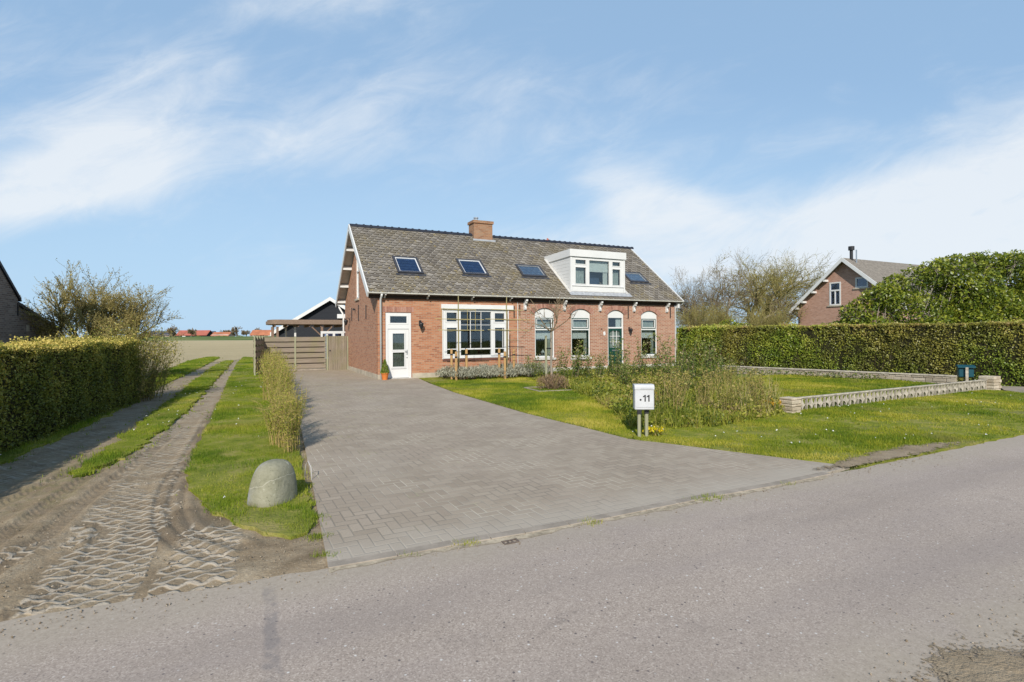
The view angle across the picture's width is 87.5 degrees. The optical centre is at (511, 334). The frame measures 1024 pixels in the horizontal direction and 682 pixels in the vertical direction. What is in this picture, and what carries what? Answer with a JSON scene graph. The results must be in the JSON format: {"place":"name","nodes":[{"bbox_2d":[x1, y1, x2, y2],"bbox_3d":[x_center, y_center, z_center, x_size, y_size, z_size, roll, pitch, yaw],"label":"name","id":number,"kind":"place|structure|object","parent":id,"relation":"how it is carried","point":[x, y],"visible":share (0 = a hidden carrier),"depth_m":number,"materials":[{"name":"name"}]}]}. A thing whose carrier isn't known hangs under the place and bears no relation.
{"place":"outdoors","nodes":[
{"label":"outdoors","id":0,"kind":"place"},
{"bbox_2d":[0,356,219,468],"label":"hedge verge","id":1,"kind":"structure","parent":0,"point":[54,439],"depth_m":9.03,"materials":[{"name":"green plant"}]},
{"bbox_2d":[0,333,142,453],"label":"hedge","id":2,"kind":"object","parent":1,"relation":"on","point":[47,386],"visible":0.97,"depth_m":9.87,"materials":[{"name":"green plant"}]},
{"bbox_2d":[69,360,232,477],"bbox_3d":[-12.888,1.828,22.726,0.960,0.070,35.548,0,0,-26],"label":"grass strip","id":3,"kind":"object","parent":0,"point":[127,446],"depth_m":9.93,"materials":[{"name":"green plant"}]},
{"bbox_2d":[40,360,236,482],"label":"track grass","id":4,"kind":"structure","parent":3,"relation":"on","point":[196,387],"depth_m":10.67,"materials":[{"name":"green plant"}]},
{"bbox_2d":[0,360,335,621],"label":"dirt track","id":5,"kind":"structure","parent":0,"point":[162,465],"depth_m":4.86,"materials":[{"name":"brown soil"}]},
{"bbox_2d":[0,460,312,609],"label":"track grit","id":6,"kind":"object","parent":5,"relation":"on","point":[220,518],"visible":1,"depth_m":4.35,"materials":[{"name":"grey gravel"}]},
{"bbox_2d":[176,356,322,539],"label":"grass verge","id":7,"kind":"object","parent":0,"point":[236,441],"depth_m":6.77,"materials":[{"name":"green plant"}]},
{"bbox_2d":[253,336,263,374],"bbox_3d":[-11.629,0.944,24.552,0.102,1.800,2.194,0,0,-17],"label":"board fence","id":8,"kind":"object","parent":7,"relation":"on","point":[258,347],"visible":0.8,"depth_m":24.18,"materials":[{"name":"grey wood"}]},
{"bbox_2d":[252,356,289,399],"bbox_3d":[-6.515,1.152,14.436,0.949,1.283,0.483,0,0,-15],"label":"privet shrub","id":9,"kind":"object","parent":7,"relation":"on","point":[263,387],"visible":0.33,"depth_m":14.36,"materials":[{"name":"green plant"}]},
{"bbox_2d":[247,459,296,507],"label":"boulder","id":10,"kind":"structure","parent":7,"relation":"on","point":[273,481],"depth_m":5.48,"materials":[{"name":"grey stone"}]},
{"bbox_2d":[250,388,301,444],"bbox_3d":[-3.722,1.296,8.515,0.882,0.936,0.506,0,0,6],"label":"privet shrub","id":11,"kind":"object","parent":7,"relation":"on","point":[270,427],"visible":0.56,"depth_m":8.47,"materials":[{"name":"green plant"}]},
{"bbox_2d":[261,364,291,406],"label":"privet shrub","id":12,"kind":"object","parent":7,"relation":"on","point":[277,373],"visible":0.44,"depth_m":11.62,"materials":[{"name":"green plant"}]},
{"bbox_2d":[260,361,300,396],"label":"privet shrub","id":13,"kind":"object","parent":7,"relation":"on","point":[279,373],"visible":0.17,"depth_m":12.99,"materials":[{"name":"green plant"}]},
{"bbox_2d":[273,379,305,419],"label":"privet shrub","id":14,"kind":"object","parent":7,"relation":"on","point":[288,390],"visible":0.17,"depth_m":9.51,"materials":[{"name":"green plant"}]},
{"bbox_2d":[273,391,308,452],"bbox_3d":[-3.311,1.301,8.008,0.396,0.934,0.777,0,0,5],"label":"privet shrub","id":15,"kind":"object","parent":7,"relation":"on","point":[288,424],"visible":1,"depth_m":7.93,"materials":[{"name":"green plant"}]},
{"bbox_2d":[270,388,312,447],"bbox_3d":[-3.432,1.316,8.310,0.624,1.006,0.413,0,0,16],"label":"privet shrub","id":16,"kind":"object","parent":7,"relation":"on","point":[276,430],"visible":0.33,"depth_m":8.31,"materials":[{"name":"green plant"}]},
{"bbox_2d":[67,336,677,340],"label":"grass bank","id":17,"kind":"structure","parent":0,"point":[218,338],"depth_m":250.90,"materials":[{"name":"green plant"}]},
{"bbox_2d":[139,338,677,368],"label":"field","id":18,"kind":"structure","parent":0,"point":[231,350],"depth_m":67.49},
{"bbox_2d":[0,435,1023,681],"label":"road","id":19,"kind":"structure","parent":0,"point":[814,581],"depth_m":3.42,"materials":[{"name":"grey asphalt"}]},
{"bbox_2d":[0,452,1022,681],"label":"loose grit","id":20,"kind":"object","parent":19,"relation":"on","point":[37,628],"visible":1,"depth_m":3.45,"materials":[{"name":"grey gravel"}]},
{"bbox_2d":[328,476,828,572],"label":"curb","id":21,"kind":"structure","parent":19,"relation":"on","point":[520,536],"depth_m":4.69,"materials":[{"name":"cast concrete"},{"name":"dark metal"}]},
{"bbox_2d":[0,0,1023,336],"label":"sky","id":22,"kind":"structure","parent":0,"point":[222,154],"materials":[{"name":"blue"}]},
{"bbox_2d":[431,374,632,438],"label":"lawn","id":23,"kind":"structure","parent":0,"point":[567,414],"depth_m":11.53,"materials":[{"name":"green plant"}]},
{"bbox_2d":[435,296,483,378],"bbox_3d":[-2.016,0.117,20.708,2.000,3.251,0.104,0,0,-26],"label":"espalier tree","id":24,"kind":"object","parent":23,"relation":"on","point":[467,319],"visible":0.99,"depth_m":20.69,"materials":[{"name":"brown plant"}]},
{"bbox_2d":[450,367,474,379],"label":"lavender bush","id":25,"kind":"object","parent":23,"relation":"on","point":[463,372],"visible":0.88,"depth_m":20.23,"materials":[{"name":"grey plant"}]},
{"bbox_2d":[462,366,485,378],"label":"lavender bush","id":26,"kind":"object","parent":23,"relation":"on","point":[478,372],"visible":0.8,"depth_m":20.52,"materials":[{"name":"grey plant"}]},
{"bbox_2d":[494,367,516,377],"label":"lavender bush","id":27,"kind":"object","parent":23,"relation":"on","point":[508,372],"visible":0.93,"depth_m":20.85,"materials":[{"name":"grey plant"}]},
{"bbox_2d":[488,297,530,367],"bbox_3d":[-0.154,0.106,21.315,2.000,3.251,0.120,0,0,-26],"label":"espalier tree","id":28,"kind":"object","parent":23,"relation":"on","point":[507,330],"visible":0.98,"depth_m":21.28,"materials":[{"name":"brown plant"}]},
{"bbox_2d":[506,364,526,376],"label":"lavender bush","id":29,"kind":"object","parent":23,"relation":"on","point":[517,369],"visible":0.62,"depth_m":21.34,"materials":[{"name":"grey plant"}]},
{"bbox_2d":[519,294,577,386],"bbox_3d":[1.174,0.203,17.325,1.621,3.044,1.944,0,0,-15],"label":"young tree","id":30,"kind":"object","parent":23,"relation":"on","point":[557,309],"visible":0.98,"depth_m":17.37,"materials":[{"name":"brown plant"}]},
{"bbox_2d":[536,372,568,388],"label":"dry shrub","id":31,"kind":"object","parent":23,"relation":"on","point":[554,379],"visible":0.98,"depth_m":16.81,"materials":[{"name":"brown plant"}]},
{"bbox_2d":[288,368,849,567],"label":"driveway","id":32,"kind":"structure","parent":0,"point":[404,463],"depth_m":6.96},
{"bbox_2d":[326,334,327,369],"bbox_3d":[-9.312,0.901,26.957,0.110,1.860,0.105,0,0,-26],"label":"gate post","id":33,"kind":"object","parent":32,"relation":"on","point":[326,351],"visible":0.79,"depth_m":26.91,"materials":[{"name":"white paint"}]},
{"bbox_2d":[263,336,325,370],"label":"wooden gate","id":34,"kind":"structure","parent":33,"relation":"attached to","point":[307,352],"depth_m":26.42,"materials":[{"name":"brown wood"}]},
{"bbox_2d":[380,359,388,379],"bbox_3d":[-4.965,1.349,20.872,0.375,0.816,0.372,0,0,0],"label":"potted conifer","id":35,"kind":"object","parent":32,"relation":"on","point":[384,373],"visible":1,"depth_m":20.78,"materials":[{"name":"plant"}]},
{"bbox_2d":[299,481,795,557],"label":"kerb weeds","id":36,"kind":"object","parent":32,"relation":"on","point":[317,536],"visible":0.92,"depth_m":4.67,"materials":[{"name":"green plant"}]},
{"bbox_2d":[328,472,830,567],"bbox_3d":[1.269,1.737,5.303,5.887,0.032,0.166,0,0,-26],"label":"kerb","id":37,"kind":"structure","parent":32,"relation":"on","point":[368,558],"depth_m":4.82,"materials":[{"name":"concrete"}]},
{"bbox_2d":[162,340,1005,471],"bbox_3d":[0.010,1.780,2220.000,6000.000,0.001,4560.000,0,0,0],"label":"ground","id":38,"kind":"structure","parent":0,"point":[744,375],"depth_m":22.61,"materials":[{"name":"green plant"}]},
{"bbox_2d":[0,261,53,343],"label":"old barn","id":39,"kind":"structure","parent":38,"relation":"on","point":[12,324],"depth_m":18.64,"materials":[{"name":"wood"}]},
{"bbox_2d":[19,258,183,365],"bbox_3d":[-16.643,-0.521,21.282,5.570,5.018,5.748,0,0,0],"label":"bare tree","id":40,"kind":"object","parent":38,"relation":"on","point":[83,312],"visible":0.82,"depth_m":20.72,"materials":[{"name":"brown plant"}]},
{"bbox_2d":[48,311,189,401],"bbox_3d":[-10.674,0.763,14.453,2.586,2.771,4.005,0,0,0],"label":"loose bush","id":41,"kind":"object","parent":38,"relation":"on","point":[153,371],"visible":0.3,"depth_m":14.96,"materials":[{"name":"green plant"}]},
{"bbox_2d":[176,330,212,336],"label":"farm building","id":42,"kind":"structure","parent":38,"relation":"on","point":[202,332],"depth_m":342.15,"materials":[{"name":"red tile"}]},
{"bbox_2d":[250,330,275,335],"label":"farm building","id":43,"kind":"structure","parent":38,"relation":"on","point":[260,333],"depth_m":336.59,"materials":[{"name":"orange tile"}]},
{"bbox_2d":[266,319,344,336],"bbox_3d":[-11.820,0.495,32.266,5.495,2.700,3.700,0,0,-26],"label":"pergola","id":44,"kind":"object","parent":38,"relation":"on","point":[308,323],"visible":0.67,"depth_m":30.62,"materials":[{"name":"brown wood"}]},
{"bbox_2d":[270,297,344,359],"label":"black barn","id":45,"kind":"structure","parent":38,"relation":"on","point":[326,309],"depth_m":38.90,"materials":[{"name":"black painted wood boards"},{"name":"white paint"},{"name":"roof tile"}]},
{"bbox_2d":[335,217,683,379],"bbox_3d":[-0.160,-2.099,27.994,16.232,7.760,8.865,0,0,-26],"label":"farmhouse","id":46,"kind":"object","parent":38,"relation":"on","point":[399,290],"visible":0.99,"depth_m":24.83,"materials":[{"name":"orange brick"}]},
{"bbox_2d":[328,336,347,369],"bbox_3d":[-8.832,0.945,27.211,0.965,1.766,0.085,0,0,-26],"label":"garden door","id":47,"kind":"structure","parent":46,"relation":"attached to","point":[338,350],"depth_m":27.18,"materials":[{"name":"brown wood"}]},
{"bbox_2d":[388,329,408,377],"bbox_3d":[-4.562,0.750,21.461,0.840,1.950,0.130,0,0,-26],"label":"door","id":48,"kind":"structure","parent":46,"relation":"in","point":[398,339],"depth_m":21.50,"materials":[{"name":"white paint"}]},
{"bbox_2d":[443,309,505,358],"bbox_3d":[-1.550,-0.041,22.948,2.970,2.060,0.108,0,0,-26],"label":"window","id":49,"kind":"structure","parent":46,"relation":"in","point":[446,324],"depth_m":22.82,"materials":[{"name":"white paint"}]},
{"bbox_2d":[534,308,555,359],"bbox_3d":[1.453,-0.030,24.474,1.140,2.364,0.350,0,0,-26],"label":"window","id":50,"kind":"structure","parent":46,"relation":"in","point":[540,332],"depth_m":24.51,"materials":[{"name":"white paint"}]},
{"bbox_2d":[570,309,591,359],"bbox_3d":[3.207,-0.025,25.330,1.190,2.374,0.350,0,0,-26],"label":"window","id":51,"kind":"structure","parent":46,"relation":"in","point":[579,327],"depth_m":25.40,"materials":[{"name":"white paint"}]},
{"bbox_2d":[608,329,621,365],"bbox_3d":[5.036,0.617,26.231,0.820,1.830,0.093,0,0,-26],"label":"door","id":52,"kind":"structure","parent":46,"relation":"in","point":[612,333],"depth_m":26.23,"materials":[{"name":"green paint"}]},
{"bbox_2d":[641,311,656,357],"bbox_3d":[6.899,-0.015,27.136,1.150,2.374,0.350,0,0,-26],"label":"window","id":53,"kind":"structure","parent":46,"relation":"in","point":[647,318],"depth_m":27.19,"materials":[{"name":"white paint"}]},
{"bbox_2d":[669,266,748,326],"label":"bare tree","id":54,"kind":"object","parent":38,"relation":"on","point":[699,300],"visible":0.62,"depth_m":44.64,"materials":[{"name":"grey plant"}]},
{"bbox_2d":[676,299,747,346],"bbox_3d":[13.358,-0.462,39.022,6.369,4.491,6.695,0,0,0],"label":"twiggy bush","id":55,"kind":"object","parent":38,"relation":"on","point":[713,319],"visible":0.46,"depth_m":38.83,"materials":[{"name":"green plant"}]},
{"bbox_2d":[676,250,804,324],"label":"bare tree","id":56,"kind":"object","parent":38,"relation":"on","point":[735,295],"visible":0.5,"depth_m":45.85,"materials":[{"name":"grey plant"}]},
{"bbox_2d":[716,248,814,321],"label":"bare tree","id":57,"kind":"object","parent":38,"relation":"on","point":[737,260],"visible":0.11,"depth_m":60.82,"materials":[{"name":"brown plant"}]},
{"bbox_2d":[737,300,797,327],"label":"twiggy bush","id":58,"kind":"object","parent":38,"relation":"on","point":[775,321],"visible":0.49,"depth_m":40.69,"materials":[{"name":"green plant"}]},
{"bbox_2d":[708,246,838,324],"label":"bare tree","id":59,"kind":"object","parent":38,"relation":"on","point":[799,290],"visible":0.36,"depth_m":51.41,"materials":[{"name":"brown plant"}]},
{"bbox_2d":[726,252,834,325],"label":"bare tree","id":60,"kind":"object","parent":38,"relation":"on","point":[778,293],"visible":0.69,"depth_m":46.71,"materials":[{"name":"brown plant"}]},
{"bbox_2d":[730,367,886,378],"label":"wall foot plants","id":61,"kind":"object","parent":38,"relation":"on","point":[786,372],"depth_m":21.14,"materials":[{"name":"green plant"}]},
{"bbox_2d":[722,365,957,382],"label":"stone wall","id":62,"kind":"structure","parent":38,"relation":"on","point":[933,378],"depth_m":19.86,"materials":[{"name":"concrete"}]},
{"bbox_2d":[676,316,1023,386],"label":"hedge","id":63,"kind":"object","parent":38,"relation":"on","point":[992,348],"visible":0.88,"depth_m":20.38,"materials":[{"name":"green plant"}]},
{"bbox_2d":[789,246,950,325],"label":"neighbour house","id":64,"kind":"structure","parent":38,"relation":"on","point":[824,299],"depth_m":42.83,"materials":[{"name":"brick"}]},
{"bbox_2d":[827,282,841,306],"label":"window","id":65,"kind":"structure","parent":64,"relation":"in","point":[830,301],"depth_m":42.85,"materials":[{"name":"white paint"}]},
{"bbox_2d":[779,375,1001,412],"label":"screen wall","id":66,"kind":"structure","parent":38,"relation":"on","point":[797,404],"depth_m":13.56,"materials":[{"name":"concrete"}]},
{"bbox_2d":[821,249,1023,323],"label":"laurel bush","id":67,"kind":"object","parent":38,"relation":"on","point":[974,298],"visible":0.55,"depth_m":25.08,"materials":[{"name":"green plant"}]},
{"bbox_2d":[955,365,975,384],"bbox_3d":[14.369,1.296,16.943,0.440,0.690,0.370,0,0,29],"label":"post box","id":68,"kind":"object","parent":38,"relation":"on","point":[966,371],"visible":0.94,"depth_m":16.81,"materials":[{"name":"metal"}]},
{"bbox_2d":[419,376,776,427],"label":"garden soil","id":69,"kind":"structure","parent":0,"point":[433,379],"depth_m":20.91,"materials":[{"name":"brown soil"}]},
{"bbox_2d":[440,364,462,378],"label":"lavender bush","id":70,"kind":"object","parent":69,"relation":"on","point":[447,370],"visible":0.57,"depth_m":20.89,"materials":[{"name":"grey plant"}]},
{"bbox_2d":[559,346,586,376],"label":"garden shrub","id":71,"kind":"object","parent":69,"relation":"on","point":[574,371],"visible":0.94,"depth_m":19.33,"materials":[{"name":"green plant"}]},
{"bbox_2d":[570,339,590,376],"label":"garden shrub","id":72,"kind":"object","parent":69,"relation":"on","point":[578,344],"visible":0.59,"depth_m":20.06,"materials":[{"name":"green plant"}]},
{"bbox_2d":[585,351,607,377],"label":"garden shrub","id":73,"kind":"object","parent":69,"relation":"on","point":[588,366],"visible":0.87,"depth_m":19.74,"materials":[{"name":"green plant"}]},
{"bbox_2d":[593,352,617,375],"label":"garden shrub","id":74,"kind":"object","parent":69,"relation":"on","point":[609,367],"visible":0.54,"depth_m":20.49,"materials":[{"name":"green plant"}]},
{"bbox_2d":[608,338,630,375],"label":"garden shrub","id":75,"kind":"object","parent":69,"relation":"on","point":[625,359],"visible":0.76,"depth_m":19.53,"materials":[{"name":"green plant"}]},
{"bbox_2d":[611,359,636,383],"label":"garden shrub","id":76,"kind":"object","parent":69,"relation":"on","point":[623,374],"visible":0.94,"depth_m":17.65,"materials":[{"name":"green plant"}]},
{"bbox_2d":[632,333,654,373],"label":"garden shrub","id":77,"kind":"object","parent":69,"relation":"on","point":[639,352],"visible":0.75,"depth_m":21.12,"materials":[{"name":"green plant"}]},
{"bbox_2d":[626,369,668,407],"bbox_3d":[2.872,1.211,11.359,0.900,1.010,0.686,0,0,13],"label":"dry perennial","id":78,"kind":"object","parent":69,"relation":"on","point":[651,381],"visible":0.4,"depth_m":11.32,"materials":[{"name":"green plant"}]},
{"bbox_2d":[633,348,666,375],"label":"garden shrub","id":79,"kind":"object","parent":69,"relation":"on","point":[644,366],"visible":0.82,"depth_m":20.14,"materials":[{"name":"green plant"}]},
{"bbox_2d":[532,361,784,428],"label":"garden undergrowth","id":80,"kind":"object","parent":69,"relation":"on","point":[678,423],"visible":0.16,"depth_m":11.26,"materials":[{"name":"green plant"}]},
{"bbox_2d":[654,333,674,372],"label":"garden shrub","id":81,"kind":"object","parent":69,"relation":"on","point":[663,350],"visible":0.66,"depth_m":20.64,"materials":[{"name":"green plant"}]},
{"bbox_2d":[657,351,682,380],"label":"garden shrub","id":82,"kind":"object","parent":69,"relation":"on","point":[670,364],"visible":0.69,"depth_m":17.55,"materials":[{"name":"green plant"}]},
{"bbox_2d":[654,368,693,412],"bbox_3d":[3.363,1.204,11.197,0.691,1.018,0.907,0,0,-41],"label":"dry perennial","id":83,"kind":"object","parent":69,"relation":"on","point":[673,388],"visible":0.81,"depth_m":11.14,"materials":[{"name":"green plant"}]},
{"bbox_2d":[662,368,689,394],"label":"dry perennial","id":84,"kind":"object","parent":69,"relation":"on","point":[678,389],"visible":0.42,"depth_m":13.25,"materials":[{"name":"green plant"}]},
{"bbox_2d":[661,354,703,388],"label":"garden shrub","id":85,"kind":"object","parent":69,"relation":"on","point":[693,376],"visible":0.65,"depth_m":15.62,"materials":[{"name":"green plant"}]},
{"bbox_2d":[669,335,705,378],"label":"garden shrub","id":86,"kind":"object","parent":69,"relation":"on","point":[682,351],"visible":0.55,"depth_m":19.49,"materials":[{"name":"green plant"}]},
{"bbox_2d":[681,342,720,378],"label":"garden shrub","id":87,"kind":"object","parent":69,"relation":"on","point":[709,354],"visible":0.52,"depth_m":18.93,"materials":[{"name":"green plant"}]},
{"bbox_2d":[690,376,719,407],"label":"dry perennial","id":88,"kind":"object","parent":69,"relation":"on","point":[700,393],"visible":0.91,"depth_m":12.15,"materials":[{"name":"green plant"}]},
{"bbox_2d":[698,362,727,389],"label":"garden shrub","id":89,"kind":"object","parent":69,"relation":"on","point":[720,370],"visible":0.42,"depth_m":15.09,"materials":[{"name":"green plant"}]},
{"bbox_2d":[700,339,726,378],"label":"garden shrub","id":90,"kind":"object","parent":69,"relation":"on","point":[706,359],"visible":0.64,"depth_m":18.04,"materials":[{"name":"green plant"}]},
{"bbox_2d":[701,366,725,391],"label":"dry perennial","id":91,"kind":"object","parent":69,"relation":"on","point":[715,381],"visible":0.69,"depth_m":14.42,"materials":[{"name":"green plant"}]},
{"bbox_2d":[650,373,783,425],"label":"dry stalks","id":92,"kind":"object","parent":69,"relation":"on","point":[779,392],"visible":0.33,"depth_m":11.65,"materials":[{"name":"plant"}]},
{"bbox_2d":[652,370,783,427],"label":"green stalks","id":93,"kind":"object","parent":69,"relation":"on","point":[716,393],"visible":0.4,"depth_m":11.51,"materials":[{"name":"green plant"}]},
{"bbox_2d":[707,353,745,381],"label":"garden shrub","id":94,"kind":"object","parent":69,"relation":"on","point":[731,364],"visible":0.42,"depth_m":16.84,"materials":[{"name":"green plant"}]},
{"bbox_2d":[716,364,738,387],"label":"dry perennial","id":95,"kind":"object","parent":69,"relation":"on","point":[730,373],"visible":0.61,"depth_m":16.14,"materials":[{"name":"green plant"}]},
{"bbox_2d":[715,379,745,411],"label":"dry perennial","id":96,"kind":"object","parent":69,"relation":"on","point":[722,395],"visible":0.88,"depth_m":11.23,"materials":[{"name":"green plant"}]},
{"bbox_2d":[739,368,764,395],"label":"dry perennial","id":97,"kind":"object","parent":69,"relation":"on","point":[753,378],"visible":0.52,"depth_m":13.77,"materials":[{"name":"green plant"}]},
{"bbox_2d":[747,377,777,411],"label":"dry perennial","id":98,"kind":"object","parent":69,"relation":"on","point":[754,394],"visible":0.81,"depth_m":11.54,"materials":[{"name":"green plant"}]},
{"bbox_2d":[629,389,1023,467],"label":"road verge","id":99,"kind":"structure","parent":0,"point":[919,423],"depth_m":9.36,"materials":[{"name":"green plant"}]},
{"bbox_2d":[633,384,653,436],"bbox_3d":[2.213,1.290,8.995,0.326,0.915,0.199,0,0,3],"label":"mailbox","id":100,"kind":"object","parent":99,"relation":"on","point":[643,396],"visible":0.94,"depth_m":8.91,"materials":[{"name":"paint"}]},
{"bbox_2d":[642,426,666,435],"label":"flower clump","id":101,"kind":"object","parent":99,"relation":"on","point":[654,430],"visible":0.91,"depth_m":9.07,"materials":[{"name":"yellow plant"}]},
{"bbox_2d":[815,442,958,469],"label":"bare earth","id":102,"kind":"structure","parent":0,"point":[887,454],"depth_m":7.52,"materials":[{"name":"soil"}]},
{"bbox_2d":[884,630,1023,681],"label":"roadside soil","id":103,"kind":"structure","parent":0,"point":[988,665],"depth_m":2.77,"materials":[{"name":"brown soil"}]},
{"bbox_2d":[1002,386,1023,392],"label":"path","id":104,"kind":"structure","parent":0,"point":[1015,388],"depth_m":16.23,"materials":[{"name":"concrete"}]},
{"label":"back lawn","id":105,"kind":"structure","parent":0,"visible":0},
{"bbox_2d":[743,374,957,412],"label":"back lawn grass","id":106,"kind":"structure","parent":105,"relation":"on","point":[813,385],"depth_m":17.38,"materials":[{"name":"green plant"}]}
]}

